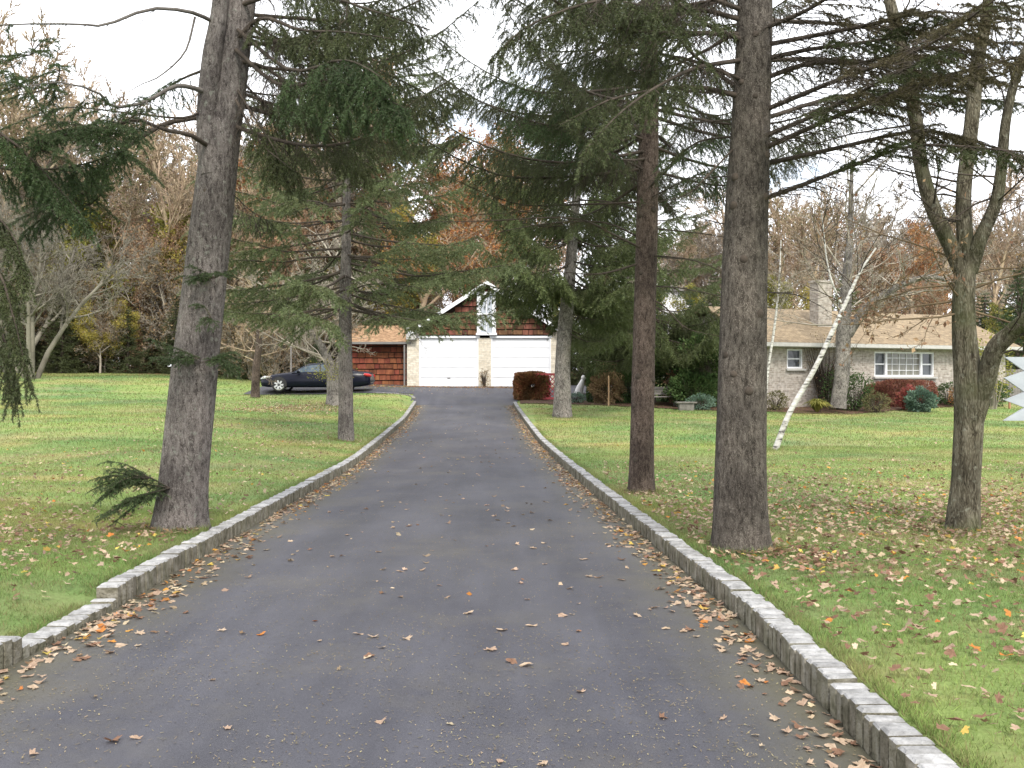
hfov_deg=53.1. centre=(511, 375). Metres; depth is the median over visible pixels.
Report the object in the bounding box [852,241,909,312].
autumn tree
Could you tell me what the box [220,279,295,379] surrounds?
brush clump
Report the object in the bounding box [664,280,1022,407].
ranch house
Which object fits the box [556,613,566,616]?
fallen leaf
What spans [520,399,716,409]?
garden bed
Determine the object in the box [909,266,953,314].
autumn tree
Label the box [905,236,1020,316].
bare tree
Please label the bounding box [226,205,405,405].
old apple tree
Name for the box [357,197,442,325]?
autumn tree
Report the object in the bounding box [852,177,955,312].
bare tree
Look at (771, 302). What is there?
autumn tree
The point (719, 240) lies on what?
bare tree
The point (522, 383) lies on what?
clipped hedge
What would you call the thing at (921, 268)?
autumn tree
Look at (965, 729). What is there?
fallen leaf
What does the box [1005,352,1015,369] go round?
evergreen tree
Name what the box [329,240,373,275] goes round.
autumn tree
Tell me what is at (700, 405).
garden bush
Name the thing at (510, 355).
garage door
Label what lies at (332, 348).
evergreen tree
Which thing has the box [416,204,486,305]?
autumn tree
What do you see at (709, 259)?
bare tree
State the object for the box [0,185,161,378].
bare tree
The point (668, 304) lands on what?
white house
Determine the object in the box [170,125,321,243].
bare tree
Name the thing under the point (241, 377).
evergreen tree
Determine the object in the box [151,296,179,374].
evergreen tree
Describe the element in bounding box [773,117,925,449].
birch tree
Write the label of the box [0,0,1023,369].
sky
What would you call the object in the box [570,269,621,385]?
evergreen tree
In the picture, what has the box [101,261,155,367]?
brush clump
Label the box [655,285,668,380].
evergreen tree
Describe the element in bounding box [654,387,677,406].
garden bench
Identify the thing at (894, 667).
fallen leaf
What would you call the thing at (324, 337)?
brush clump
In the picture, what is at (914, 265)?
bare tree
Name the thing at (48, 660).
fallen leaf
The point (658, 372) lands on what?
tall shrub
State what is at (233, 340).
brush clump
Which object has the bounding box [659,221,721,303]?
bare tree
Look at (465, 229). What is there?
autumn tree
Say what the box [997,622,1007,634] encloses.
fallen leaf
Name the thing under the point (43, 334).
brush clump
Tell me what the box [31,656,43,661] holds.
fallen leaf
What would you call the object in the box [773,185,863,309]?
bare tree
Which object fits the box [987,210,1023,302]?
bare tree
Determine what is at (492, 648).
fallen leaf
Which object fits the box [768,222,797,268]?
bare tree
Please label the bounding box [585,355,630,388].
tall shrub
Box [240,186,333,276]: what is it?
autumn tree
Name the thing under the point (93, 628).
fallen leaf
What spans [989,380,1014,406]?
garden bush
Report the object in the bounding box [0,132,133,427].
spruce tree
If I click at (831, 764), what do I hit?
fallen leaf
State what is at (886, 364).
window
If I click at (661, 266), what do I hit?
bare tree
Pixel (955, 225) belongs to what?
bare tree
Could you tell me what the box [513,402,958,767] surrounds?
kerb
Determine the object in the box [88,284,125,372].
evergreen tree
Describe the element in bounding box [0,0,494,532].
spruce tree
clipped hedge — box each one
[512,370,550,400]
[585,370,609,401]
[613,370,631,402]
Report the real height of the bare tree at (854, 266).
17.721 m
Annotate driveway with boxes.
[0,404,878,767]
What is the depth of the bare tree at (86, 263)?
61.92 m
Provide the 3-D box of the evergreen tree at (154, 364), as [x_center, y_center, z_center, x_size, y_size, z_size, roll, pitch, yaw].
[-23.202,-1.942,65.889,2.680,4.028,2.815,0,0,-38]
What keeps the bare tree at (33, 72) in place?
on the ground at (58, 597)
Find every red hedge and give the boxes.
[862,382,898,406]
[869,378,938,406]
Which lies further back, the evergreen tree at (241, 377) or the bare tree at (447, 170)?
the bare tree at (447, 170)
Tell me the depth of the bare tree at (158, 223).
86.74 m
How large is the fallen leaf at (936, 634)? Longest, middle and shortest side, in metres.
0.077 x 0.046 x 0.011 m
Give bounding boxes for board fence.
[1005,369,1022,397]
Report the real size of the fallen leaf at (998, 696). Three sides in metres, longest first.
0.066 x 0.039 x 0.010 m
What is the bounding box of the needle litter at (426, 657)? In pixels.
[0,431,870,767]
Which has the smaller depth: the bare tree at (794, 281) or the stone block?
the stone block
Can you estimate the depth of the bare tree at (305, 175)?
71.67 m
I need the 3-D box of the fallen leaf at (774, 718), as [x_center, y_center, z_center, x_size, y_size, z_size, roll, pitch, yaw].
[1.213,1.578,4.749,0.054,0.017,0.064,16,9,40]
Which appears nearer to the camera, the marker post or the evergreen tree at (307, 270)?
the marker post
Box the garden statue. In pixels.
[574,375,585,397]
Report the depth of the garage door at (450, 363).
54.10 m
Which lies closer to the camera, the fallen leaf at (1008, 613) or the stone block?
the fallen leaf at (1008, 613)
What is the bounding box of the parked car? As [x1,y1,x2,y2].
[261,363,374,391]
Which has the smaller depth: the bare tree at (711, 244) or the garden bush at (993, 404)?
the garden bush at (993, 404)
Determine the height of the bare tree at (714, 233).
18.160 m
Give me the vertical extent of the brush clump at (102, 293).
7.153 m
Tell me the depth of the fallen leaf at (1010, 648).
5.32 m
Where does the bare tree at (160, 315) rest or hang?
on the ground at (58, 597)
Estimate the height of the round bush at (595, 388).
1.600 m
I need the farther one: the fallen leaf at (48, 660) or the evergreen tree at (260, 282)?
the evergreen tree at (260, 282)
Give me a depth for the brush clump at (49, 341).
64.12 m
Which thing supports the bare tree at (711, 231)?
on the ground at (58, 597)
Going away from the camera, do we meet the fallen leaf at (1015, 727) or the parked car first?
the fallen leaf at (1015, 727)
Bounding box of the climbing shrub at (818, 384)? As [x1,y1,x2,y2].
[797,329,850,407]
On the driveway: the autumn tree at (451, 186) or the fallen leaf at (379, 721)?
the fallen leaf at (379, 721)
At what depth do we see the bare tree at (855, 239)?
114.46 m
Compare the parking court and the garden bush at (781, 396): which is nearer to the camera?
the garden bush at (781, 396)
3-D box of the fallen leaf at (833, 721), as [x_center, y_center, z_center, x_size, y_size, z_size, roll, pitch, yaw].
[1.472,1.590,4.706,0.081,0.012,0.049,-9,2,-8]
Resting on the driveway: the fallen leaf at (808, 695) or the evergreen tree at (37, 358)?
the fallen leaf at (808, 695)
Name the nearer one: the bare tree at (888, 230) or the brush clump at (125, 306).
the brush clump at (125, 306)
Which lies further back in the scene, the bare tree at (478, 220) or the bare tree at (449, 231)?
the bare tree at (449, 231)
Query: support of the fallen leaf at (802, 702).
on the driveway
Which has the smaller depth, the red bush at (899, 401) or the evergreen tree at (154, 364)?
the red bush at (899, 401)
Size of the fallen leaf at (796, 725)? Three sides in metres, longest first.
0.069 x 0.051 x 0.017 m
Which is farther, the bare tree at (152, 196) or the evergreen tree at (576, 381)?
the bare tree at (152, 196)
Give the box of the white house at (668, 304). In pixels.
[660,285,711,377]
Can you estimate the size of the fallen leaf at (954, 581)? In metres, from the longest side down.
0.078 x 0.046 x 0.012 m
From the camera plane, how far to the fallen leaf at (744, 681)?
5.32 m
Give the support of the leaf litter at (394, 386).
on the parking court
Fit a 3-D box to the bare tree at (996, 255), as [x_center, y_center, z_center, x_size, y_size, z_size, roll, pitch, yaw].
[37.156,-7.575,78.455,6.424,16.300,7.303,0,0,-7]
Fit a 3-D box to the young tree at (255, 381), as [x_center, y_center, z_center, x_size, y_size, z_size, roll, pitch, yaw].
[-11.239,-2.076,43.943,4.361,5.950,4.041,0,0,14]
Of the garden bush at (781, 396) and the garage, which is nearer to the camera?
the garden bush at (781, 396)
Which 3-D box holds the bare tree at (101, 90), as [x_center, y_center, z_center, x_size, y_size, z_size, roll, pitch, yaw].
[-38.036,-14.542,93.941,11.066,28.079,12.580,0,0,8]
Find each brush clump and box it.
[2,243,87,365]
[13,296,53,363]
[18,302,78,369]
[23,259,121,368]
[76,279,123,317]
[85,270,172,366]
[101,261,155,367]
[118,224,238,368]
[132,316,160,366]
[218,299,266,378]
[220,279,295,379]
[221,297,272,372]
[226,272,247,289]
[230,309,315,374]
[273,299,331,372]
[299,284,363,361]
[325,253,407,325]
[369,281,449,325]
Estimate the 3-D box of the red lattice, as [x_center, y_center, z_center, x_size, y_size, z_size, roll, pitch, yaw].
[1.703,0.510,45.900,1.320,1.275,0.067,0,0,8]
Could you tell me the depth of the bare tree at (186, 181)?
69.16 m
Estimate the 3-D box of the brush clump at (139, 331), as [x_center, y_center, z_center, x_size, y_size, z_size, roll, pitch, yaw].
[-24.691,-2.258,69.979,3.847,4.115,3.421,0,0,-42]
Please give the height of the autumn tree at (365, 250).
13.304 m
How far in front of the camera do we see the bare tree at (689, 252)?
95.19 m
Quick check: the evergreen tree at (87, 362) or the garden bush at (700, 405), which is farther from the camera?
the evergreen tree at (87, 362)
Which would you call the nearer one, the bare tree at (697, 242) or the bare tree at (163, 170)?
the bare tree at (163, 170)
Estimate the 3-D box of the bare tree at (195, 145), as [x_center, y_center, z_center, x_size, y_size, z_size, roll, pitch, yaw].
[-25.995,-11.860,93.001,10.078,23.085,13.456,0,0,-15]
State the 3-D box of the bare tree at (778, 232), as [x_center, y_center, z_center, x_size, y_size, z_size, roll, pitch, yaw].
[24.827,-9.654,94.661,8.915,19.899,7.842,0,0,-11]
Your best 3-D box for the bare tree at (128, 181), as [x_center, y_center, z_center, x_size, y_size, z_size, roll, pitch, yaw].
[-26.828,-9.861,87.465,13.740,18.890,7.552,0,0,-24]
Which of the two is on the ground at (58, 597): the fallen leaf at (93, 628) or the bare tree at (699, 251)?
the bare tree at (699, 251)
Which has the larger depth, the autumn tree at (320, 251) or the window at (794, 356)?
the autumn tree at (320, 251)
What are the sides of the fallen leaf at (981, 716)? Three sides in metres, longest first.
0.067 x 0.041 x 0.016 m
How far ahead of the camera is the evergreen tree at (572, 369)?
61.35 m
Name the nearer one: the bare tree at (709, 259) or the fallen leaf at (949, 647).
the fallen leaf at (949, 647)
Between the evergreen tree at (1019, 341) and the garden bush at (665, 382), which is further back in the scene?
the evergreen tree at (1019, 341)
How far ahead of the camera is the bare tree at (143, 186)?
96.00 m
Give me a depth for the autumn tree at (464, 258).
86.93 m
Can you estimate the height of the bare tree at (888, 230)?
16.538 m
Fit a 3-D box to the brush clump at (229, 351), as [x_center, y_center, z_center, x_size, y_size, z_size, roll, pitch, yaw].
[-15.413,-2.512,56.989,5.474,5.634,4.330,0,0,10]
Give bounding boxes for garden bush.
[571,392,585,402]
[663,368,717,407]
[663,370,680,402]
[685,393,716,410]
[767,390,789,409]
[819,364,861,409]
[846,372,875,410]
[861,389,892,412]
[903,385,939,411]
[936,381,953,404]
[948,386,953,404]
[978,327,1015,408]
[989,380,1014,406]
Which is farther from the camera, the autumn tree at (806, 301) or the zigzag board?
the autumn tree at (806, 301)
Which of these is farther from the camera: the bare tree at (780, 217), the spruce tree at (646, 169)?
the bare tree at (780, 217)
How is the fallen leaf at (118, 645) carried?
on the driveway
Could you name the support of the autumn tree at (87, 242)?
on the ground at (58, 597)
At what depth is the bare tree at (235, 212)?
71.71 m
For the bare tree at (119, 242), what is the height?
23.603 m
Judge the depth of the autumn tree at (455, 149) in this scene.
74.57 m
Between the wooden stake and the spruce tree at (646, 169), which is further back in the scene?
the wooden stake
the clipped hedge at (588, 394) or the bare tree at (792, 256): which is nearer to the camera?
the clipped hedge at (588, 394)
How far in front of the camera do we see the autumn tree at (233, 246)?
65.43 m
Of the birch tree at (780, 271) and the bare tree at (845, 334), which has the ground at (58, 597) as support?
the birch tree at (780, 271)
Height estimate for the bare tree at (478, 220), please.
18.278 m
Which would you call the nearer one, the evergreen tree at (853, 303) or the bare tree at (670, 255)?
the evergreen tree at (853, 303)
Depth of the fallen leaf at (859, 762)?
4.20 m
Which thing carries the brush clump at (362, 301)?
on the ground at (58, 597)
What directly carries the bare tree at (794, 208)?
on the ground at (58, 597)
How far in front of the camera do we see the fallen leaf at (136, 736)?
4.44 m
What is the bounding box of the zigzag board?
[1003,357,1023,420]
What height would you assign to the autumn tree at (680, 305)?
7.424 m
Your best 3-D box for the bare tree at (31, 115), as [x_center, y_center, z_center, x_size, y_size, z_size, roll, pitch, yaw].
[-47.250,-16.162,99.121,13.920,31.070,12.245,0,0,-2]
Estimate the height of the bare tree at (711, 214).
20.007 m
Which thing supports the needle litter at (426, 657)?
on the driveway
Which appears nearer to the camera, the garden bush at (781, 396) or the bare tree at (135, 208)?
the garden bush at (781, 396)
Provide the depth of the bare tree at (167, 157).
91.80 m
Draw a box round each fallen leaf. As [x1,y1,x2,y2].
[27,684,37,688]
[29,748,37,754]
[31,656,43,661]
[43,657,53,662]
[88,625,98,631]
[95,626,106,631]
[104,735,121,740]
[115,643,126,647]
[129,735,141,738]
[375,716,386,723]
[484,646,496,649]
[506,658,516,663]
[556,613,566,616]
[704,616,711,620]
[737,683,743,688]
[739,679,749,684]
[769,713,779,720]
[781,679,790,685]
[782,696,790,701]
[782,726,791,732]
[791,720,804,727]
[796,698,807,705]
[803,693,813,698]
[813,730,828,736]
[819,583,829,588]
[824,719,840,725]
[824,743,835,748]
[825,722,842,729]
[825,760,837,767]
[831,748,844,755]
[832,731,842,736]
[832,737,846,744]
[853,758,864,764]
[888,664,900,670]
[920,668,933,673]
[925,594,933,599]
[931,631,940,638]
[936,722,949,730]
[944,643,954,648]
[944,648,955,657]
[950,579,958,584]
[961,725,968,733]
[968,643,981,651]
[972,712,986,717]
[994,692,1003,702]
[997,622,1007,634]
[1003,645,1014,652]
[1004,608,1010,616]
[1010,724,1019,729]
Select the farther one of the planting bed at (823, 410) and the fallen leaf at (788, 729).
the planting bed at (823, 410)
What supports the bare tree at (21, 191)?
on the ground at (58, 597)
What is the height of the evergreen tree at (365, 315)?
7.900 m
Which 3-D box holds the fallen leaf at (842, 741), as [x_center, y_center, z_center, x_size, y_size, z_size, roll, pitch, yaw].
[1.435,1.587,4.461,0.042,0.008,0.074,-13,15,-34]
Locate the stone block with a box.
[675,402,696,410]
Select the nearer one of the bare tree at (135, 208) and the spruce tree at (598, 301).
the spruce tree at (598, 301)
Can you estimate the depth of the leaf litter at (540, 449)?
9.81 m
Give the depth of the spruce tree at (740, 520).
8.71 m
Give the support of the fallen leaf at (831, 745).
on the driveway
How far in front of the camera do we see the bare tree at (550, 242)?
83.31 m
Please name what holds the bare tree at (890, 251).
on the ground at (58, 597)
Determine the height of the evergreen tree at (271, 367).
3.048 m
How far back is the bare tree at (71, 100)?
83.05 m
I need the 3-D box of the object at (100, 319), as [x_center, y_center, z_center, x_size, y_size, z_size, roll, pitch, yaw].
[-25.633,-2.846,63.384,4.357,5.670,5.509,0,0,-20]
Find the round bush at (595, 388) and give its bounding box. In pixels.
[587,371,627,403]
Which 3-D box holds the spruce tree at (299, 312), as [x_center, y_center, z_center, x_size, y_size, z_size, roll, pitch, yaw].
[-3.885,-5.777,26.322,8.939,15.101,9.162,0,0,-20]
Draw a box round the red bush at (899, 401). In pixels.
[895,383,922,409]
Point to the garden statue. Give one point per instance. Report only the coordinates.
(580, 387)
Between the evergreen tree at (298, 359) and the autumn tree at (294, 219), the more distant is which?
the autumn tree at (294, 219)
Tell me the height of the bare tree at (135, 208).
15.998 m
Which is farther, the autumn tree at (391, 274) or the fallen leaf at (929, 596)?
the autumn tree at (391, 274)
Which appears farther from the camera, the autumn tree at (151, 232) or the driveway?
the autumn tree at (151, 232)
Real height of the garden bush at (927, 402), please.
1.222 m
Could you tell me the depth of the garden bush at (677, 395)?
43.14 m
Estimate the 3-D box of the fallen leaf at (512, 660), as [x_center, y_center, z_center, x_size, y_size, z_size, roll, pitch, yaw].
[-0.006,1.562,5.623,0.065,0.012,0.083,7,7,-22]
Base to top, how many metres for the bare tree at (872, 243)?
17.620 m
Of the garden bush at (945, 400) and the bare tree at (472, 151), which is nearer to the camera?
the garden bush at (945, 400)
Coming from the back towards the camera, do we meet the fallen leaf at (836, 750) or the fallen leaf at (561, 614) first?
the fallen leaf at (561, 614)
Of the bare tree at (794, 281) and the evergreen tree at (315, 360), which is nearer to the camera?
the evergreen tree at (315, 360)
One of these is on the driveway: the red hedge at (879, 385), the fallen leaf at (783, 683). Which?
the fallen leaf at (783, 683)
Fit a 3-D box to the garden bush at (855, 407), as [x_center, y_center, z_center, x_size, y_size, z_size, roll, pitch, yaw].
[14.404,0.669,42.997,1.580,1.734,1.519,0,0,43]
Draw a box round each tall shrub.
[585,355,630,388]
[655,339,706,401]
[672,323,718,405]
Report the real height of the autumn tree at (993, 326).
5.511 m
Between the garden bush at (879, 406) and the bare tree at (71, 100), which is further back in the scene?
the bare tree at (71, 100)
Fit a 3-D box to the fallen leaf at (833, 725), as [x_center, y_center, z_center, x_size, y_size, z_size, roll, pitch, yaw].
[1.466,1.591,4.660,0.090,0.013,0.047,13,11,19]
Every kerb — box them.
[0,392,415,669]
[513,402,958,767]
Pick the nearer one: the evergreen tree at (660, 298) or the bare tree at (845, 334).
the bare tree at (845, 334)
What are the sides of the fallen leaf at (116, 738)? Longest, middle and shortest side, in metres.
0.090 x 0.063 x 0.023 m
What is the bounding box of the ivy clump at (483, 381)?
[478,368,490,386]
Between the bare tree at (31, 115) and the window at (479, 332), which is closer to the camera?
the window at (479, 332)
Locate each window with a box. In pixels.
[476,292,496,334]
[785,349,806,370]
[873,352,937,378]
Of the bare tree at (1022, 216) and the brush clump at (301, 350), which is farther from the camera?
the bare tree at (1022, 216)
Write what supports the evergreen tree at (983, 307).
on the ground at (58, 597)
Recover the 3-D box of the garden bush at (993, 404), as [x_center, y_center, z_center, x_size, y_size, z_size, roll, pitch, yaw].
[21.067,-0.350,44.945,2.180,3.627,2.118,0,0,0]
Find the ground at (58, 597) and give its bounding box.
[0,367,1023,767]
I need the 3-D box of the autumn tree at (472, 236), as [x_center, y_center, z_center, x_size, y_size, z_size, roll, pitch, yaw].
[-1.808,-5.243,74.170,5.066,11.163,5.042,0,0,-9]
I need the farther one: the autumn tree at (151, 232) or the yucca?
the autumn tree at (151, 232)
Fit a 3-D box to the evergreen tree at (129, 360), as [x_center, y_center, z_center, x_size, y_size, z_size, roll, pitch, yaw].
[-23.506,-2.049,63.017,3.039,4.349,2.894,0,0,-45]
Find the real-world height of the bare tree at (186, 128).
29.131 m
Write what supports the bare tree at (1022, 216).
on the ground at (58, 597)
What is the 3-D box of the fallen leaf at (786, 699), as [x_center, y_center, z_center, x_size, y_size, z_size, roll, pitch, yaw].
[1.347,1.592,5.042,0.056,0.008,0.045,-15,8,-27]
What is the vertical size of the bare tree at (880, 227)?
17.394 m
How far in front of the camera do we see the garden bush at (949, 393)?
46.25 m
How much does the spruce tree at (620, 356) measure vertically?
14.106 m
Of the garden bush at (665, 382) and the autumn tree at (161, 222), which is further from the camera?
the autumn tree at (161, 222)
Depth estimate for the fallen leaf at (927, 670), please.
4.93 m
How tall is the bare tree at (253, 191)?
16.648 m
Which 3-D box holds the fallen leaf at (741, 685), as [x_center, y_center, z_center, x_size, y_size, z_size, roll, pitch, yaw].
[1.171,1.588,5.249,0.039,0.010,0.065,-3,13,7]
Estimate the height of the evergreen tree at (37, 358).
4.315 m
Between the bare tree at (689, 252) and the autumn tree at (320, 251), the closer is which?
the autumn tree at (320, 251)
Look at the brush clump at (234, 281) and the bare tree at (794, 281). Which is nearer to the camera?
the brush clump at (234, 281)
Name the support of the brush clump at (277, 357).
on the ground at (58, 597)
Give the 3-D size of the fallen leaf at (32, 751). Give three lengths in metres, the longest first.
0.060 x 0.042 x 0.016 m
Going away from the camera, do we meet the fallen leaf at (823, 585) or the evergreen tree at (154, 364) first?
the fallen leaf at (823, 585)
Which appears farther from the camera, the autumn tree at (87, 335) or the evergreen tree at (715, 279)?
the autumn tree at (87, 335)
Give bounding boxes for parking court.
[244,384,626,404]
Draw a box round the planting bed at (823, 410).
[767,397,1007,413]
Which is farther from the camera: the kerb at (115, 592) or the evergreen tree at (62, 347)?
the evergreen tree at (62, 347)
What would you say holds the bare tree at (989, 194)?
on the ground at (58, 597)
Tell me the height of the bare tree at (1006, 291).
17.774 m
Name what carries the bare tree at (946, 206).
on the ground at (58, 597)
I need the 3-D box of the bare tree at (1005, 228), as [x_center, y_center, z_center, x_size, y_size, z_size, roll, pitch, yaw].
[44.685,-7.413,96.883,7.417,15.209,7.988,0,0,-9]
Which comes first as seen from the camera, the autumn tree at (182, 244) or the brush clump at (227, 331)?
the brush clump at (227, 331)
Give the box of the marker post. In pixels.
[290,346,291,371]
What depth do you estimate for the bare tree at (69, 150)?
73.54 m
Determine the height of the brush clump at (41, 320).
9.523 m
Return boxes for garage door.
[418,336,479,385]
[490,336,550,385]
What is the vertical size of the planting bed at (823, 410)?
1.047 m
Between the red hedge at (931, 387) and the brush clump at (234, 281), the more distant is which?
the brush clump at (234, 281)
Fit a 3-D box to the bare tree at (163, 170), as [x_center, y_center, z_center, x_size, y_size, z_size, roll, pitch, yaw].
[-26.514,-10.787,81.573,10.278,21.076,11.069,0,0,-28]
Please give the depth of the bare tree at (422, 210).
82.16 m
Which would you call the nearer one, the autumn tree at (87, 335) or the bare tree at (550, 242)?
the autumn tree at (87, 335)
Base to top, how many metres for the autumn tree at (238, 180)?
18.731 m
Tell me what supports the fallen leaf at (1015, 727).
on the ground at (58, 597)
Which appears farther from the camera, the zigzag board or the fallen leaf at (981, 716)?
the zigzag board
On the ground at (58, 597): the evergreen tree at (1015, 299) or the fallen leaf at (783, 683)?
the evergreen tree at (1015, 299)
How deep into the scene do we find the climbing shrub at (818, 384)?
44.26 m
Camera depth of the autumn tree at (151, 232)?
75.02 m
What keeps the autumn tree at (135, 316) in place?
on the ground at (58, 597)
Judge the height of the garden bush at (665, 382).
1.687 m
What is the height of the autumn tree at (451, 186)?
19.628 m
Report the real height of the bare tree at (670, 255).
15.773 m
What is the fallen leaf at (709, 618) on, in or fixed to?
on the driveway
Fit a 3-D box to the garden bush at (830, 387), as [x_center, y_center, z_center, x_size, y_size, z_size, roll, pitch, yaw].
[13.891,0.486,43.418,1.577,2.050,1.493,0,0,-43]
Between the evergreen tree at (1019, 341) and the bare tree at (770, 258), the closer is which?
the evergreen tree at (1019, 341)
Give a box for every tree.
[0,0,88,258]
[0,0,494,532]
[0,44,65,242]
[0,65,89,247]
[0,91,123,263]
[0,111,149,269]
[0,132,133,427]
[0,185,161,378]
[0,192,123,372]
[4,71,133,282]
[22,199,125,300]
[25,315,58,371]
[35,294,94,373]
[39,151,157,362]
[49,55,155,281]
[53,132,157,270]
[56,166,148,268]
[57,308,108,373]
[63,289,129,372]
[68,299,125,372]
[86,199,190,368]
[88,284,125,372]
[95,106,196,267]
[100,297,143,372]
[101,310,157,373]
[105,198,180,364]
[110,161,248,367]
[111,153,251,235]
[114,120,197,259]
[115,221,187,367]
[121,105,197,218]
[123,178,254,253]
[132,317,167,372]
[147,220,187,317]
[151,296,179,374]
[152,91,250,159]
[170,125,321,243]
[175,0,531,441]
[175,122,258,235]
[185,119,333,287]
[218,343,261,379]
[220,268,309,396]
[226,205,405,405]
[227,227,275,295]
[232,134,330,257]
[234,127,338,269]
[240,82,390,249]
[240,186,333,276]
[243,242,283,375]
[253,206,332,308]
[260,343,294,376]
[276,72,452,282]
[276,213,338,273]
[280,329,304,372]
[287,246,325,365]
[303,332,322,364]
[306,119,399,271]
[306,180,448,247]
[311,51,481,245]
[323,313,352,361]
[324,187,407,317]
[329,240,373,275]
[338,266,379,325]
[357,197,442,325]
[365,232,419,308]
[377,132,571,320]
[395,0,893,493]
[415,152,487,226]
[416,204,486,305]
[424,167,562,282]
[424,183,485,299]
[426,124,579,286]
[429,36,698,417]
[429,137,488,268]
[446,234,497,292]
[456,229,516,297]
[480,180,579,278]
[482,0,1023,555]
[533,242,584,310]
[546,115,721,402]
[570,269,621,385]
[570,321,586,382]
[628,228,722,301]
[630,261,690,289]
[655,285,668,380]
[656,293,669,317]
[657,219,721,286]
[657,222,685,285]
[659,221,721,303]
[661,300,695,381]
[662,231,720,300]
[663,228,722,288]
[666,212,722,283]
[666,282,706,313]
[674,213,722,287]
[675,220,778,292]
[679,162,782,255]
[679,224,723,299]
[703,273,720,306]
[717,235,785,300]
[767,112,1010,408]
[767,178,831,302]
[767,239,824,388]
[767,271,796,308]
[768,192,832,308]
[768,197,845,309]
[768,217,845,309]
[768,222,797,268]
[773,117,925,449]
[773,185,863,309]
[777,0,1023,532]
[782,179,854,303]
[793,177,932,305]
[798,283,832,309]
[825,216,911,307]
[827,211,903,310]
[827,215,910,308]
[832,277,860,310]
[838,204,915,306]
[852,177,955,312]
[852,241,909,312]
[853,220,945,311]
[860,228,942,313]
[869,216,952,314]
[895,198,999,314]
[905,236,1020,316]
[909,195,979,314]
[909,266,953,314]
[951,169,1023,319]
[972,160,1023,313]
[976,217,1023,324]
[976,293,994,329]
[979,225,1023,309]
[981,301,1023,355]
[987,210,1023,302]
[991,269,1023,369]
[994,215,1023,278]
[995,244,1023,311]
[1003,256,1023,355]
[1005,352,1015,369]
[1006,164,1023,199]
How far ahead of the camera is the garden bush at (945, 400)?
47.30 m
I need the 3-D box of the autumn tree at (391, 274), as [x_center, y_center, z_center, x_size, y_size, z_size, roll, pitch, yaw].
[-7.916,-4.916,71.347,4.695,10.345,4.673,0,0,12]
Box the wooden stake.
[608,375,609,405]
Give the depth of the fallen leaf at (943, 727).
4.12 m
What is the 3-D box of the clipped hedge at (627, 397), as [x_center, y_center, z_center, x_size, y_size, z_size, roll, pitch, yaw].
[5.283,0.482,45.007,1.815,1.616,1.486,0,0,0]
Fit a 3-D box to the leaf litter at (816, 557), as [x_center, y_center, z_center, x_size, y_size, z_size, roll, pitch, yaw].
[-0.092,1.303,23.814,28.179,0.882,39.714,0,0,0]
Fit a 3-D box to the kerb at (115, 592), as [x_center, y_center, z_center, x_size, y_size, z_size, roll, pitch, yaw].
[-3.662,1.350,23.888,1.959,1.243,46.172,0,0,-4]
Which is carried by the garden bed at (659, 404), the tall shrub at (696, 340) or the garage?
the tall shrub at (696, 340)
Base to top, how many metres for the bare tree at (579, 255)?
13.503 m
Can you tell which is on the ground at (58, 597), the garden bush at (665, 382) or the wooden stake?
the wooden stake
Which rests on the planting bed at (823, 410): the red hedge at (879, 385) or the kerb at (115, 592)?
the red hedge at (879, 385)
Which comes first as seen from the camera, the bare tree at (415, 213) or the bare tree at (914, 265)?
the bare tree at (415, 213)
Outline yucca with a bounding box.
[799,399,834,411]
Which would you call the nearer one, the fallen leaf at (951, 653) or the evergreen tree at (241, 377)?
the fallen leaf at (951, 653)
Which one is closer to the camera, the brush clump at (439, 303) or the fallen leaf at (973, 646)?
the fallen leaf at (973, 646)
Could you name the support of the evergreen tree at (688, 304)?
on the ground at (58, 597)
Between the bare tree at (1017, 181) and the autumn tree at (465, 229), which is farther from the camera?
the bare tree at (1017, 181)
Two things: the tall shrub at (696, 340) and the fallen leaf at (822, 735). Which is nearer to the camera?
the fallen leaf at (822, 735)
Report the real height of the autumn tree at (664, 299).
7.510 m
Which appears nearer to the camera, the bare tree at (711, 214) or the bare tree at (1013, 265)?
the bare tree at (1013, 265)
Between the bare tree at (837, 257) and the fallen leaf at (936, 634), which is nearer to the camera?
the fallen leaf at (936, 634)
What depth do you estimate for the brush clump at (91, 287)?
63.96 m
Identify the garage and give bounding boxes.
[335,281,557,385]
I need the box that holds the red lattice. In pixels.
[535,373,554,399]
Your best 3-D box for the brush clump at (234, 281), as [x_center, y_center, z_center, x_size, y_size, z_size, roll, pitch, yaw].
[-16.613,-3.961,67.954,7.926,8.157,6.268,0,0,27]
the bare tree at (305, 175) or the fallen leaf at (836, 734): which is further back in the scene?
the bare tree at (305, 175)
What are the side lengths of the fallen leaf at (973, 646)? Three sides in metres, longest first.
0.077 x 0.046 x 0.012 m
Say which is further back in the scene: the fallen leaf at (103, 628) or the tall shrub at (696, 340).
the tall shrub at (696, 340)
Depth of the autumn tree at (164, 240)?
68.29 m
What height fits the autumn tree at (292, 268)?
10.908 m
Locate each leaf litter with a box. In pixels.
[0,397,1023,733]
[0,405,868,761]
[303,384,553,394]
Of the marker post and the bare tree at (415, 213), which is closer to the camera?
the marker post

